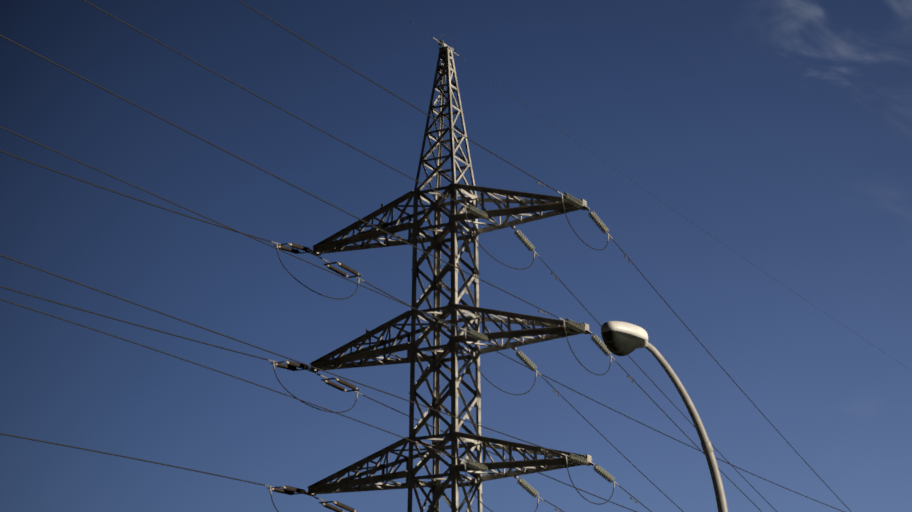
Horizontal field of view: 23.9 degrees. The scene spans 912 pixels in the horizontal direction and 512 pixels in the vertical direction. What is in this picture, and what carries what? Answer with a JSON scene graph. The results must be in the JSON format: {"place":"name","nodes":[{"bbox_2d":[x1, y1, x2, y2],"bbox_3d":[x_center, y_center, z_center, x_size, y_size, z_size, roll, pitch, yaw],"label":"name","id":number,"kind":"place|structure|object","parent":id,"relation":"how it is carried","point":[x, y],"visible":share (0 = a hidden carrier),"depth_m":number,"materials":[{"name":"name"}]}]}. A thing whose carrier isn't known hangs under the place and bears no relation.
{"place":"outdoors","nodes":[
{"label":"outdoors","id":0,"kind":"place"},
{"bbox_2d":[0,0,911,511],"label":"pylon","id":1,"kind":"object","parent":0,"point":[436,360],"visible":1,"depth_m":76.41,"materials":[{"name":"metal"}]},
{"bbox_2d":[0,0,911,511],"label":"sky","id":2,"kind":"structure","parent":0,"point":[781,130],"materials":[{"name":"blue"}]},
{"bbox_3d":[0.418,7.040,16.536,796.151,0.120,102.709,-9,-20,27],"label":"pavement","id":3,"kind":"structure","parent":0,"visible":0},
{"bbox_2d":[644,342,727,511],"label":"lamp post","id":4,"kind":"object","parent":3,"relation":"on","point":[707,447],"depth_m":21.55,"materials":[{"name":"grey metal"}]},
{"bbox_2d":[601,321,647,348],"bbox_3d":[1.647,0.755,20.949,0.320,0.204,0.618,-15,-23,40],"label":"housing","id":5,"kind":"object","parent":4,"relation":"attached to","point":[632,329],"visible":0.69,"depth_m":20.78,"materials":[{"name":"paint"}]},
{"bbox_2d":[601,330,644,355],"bbox_3d":[1.585,0.868,20.841,0.294,0.203,0.418,-15,-23,40],"label":"lamp cover","id":6,"kind":"object","parent":5,"relation":"attached to","point":[617,343],"visible":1,"depth_m":20.74,"materials":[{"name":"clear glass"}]}
]}

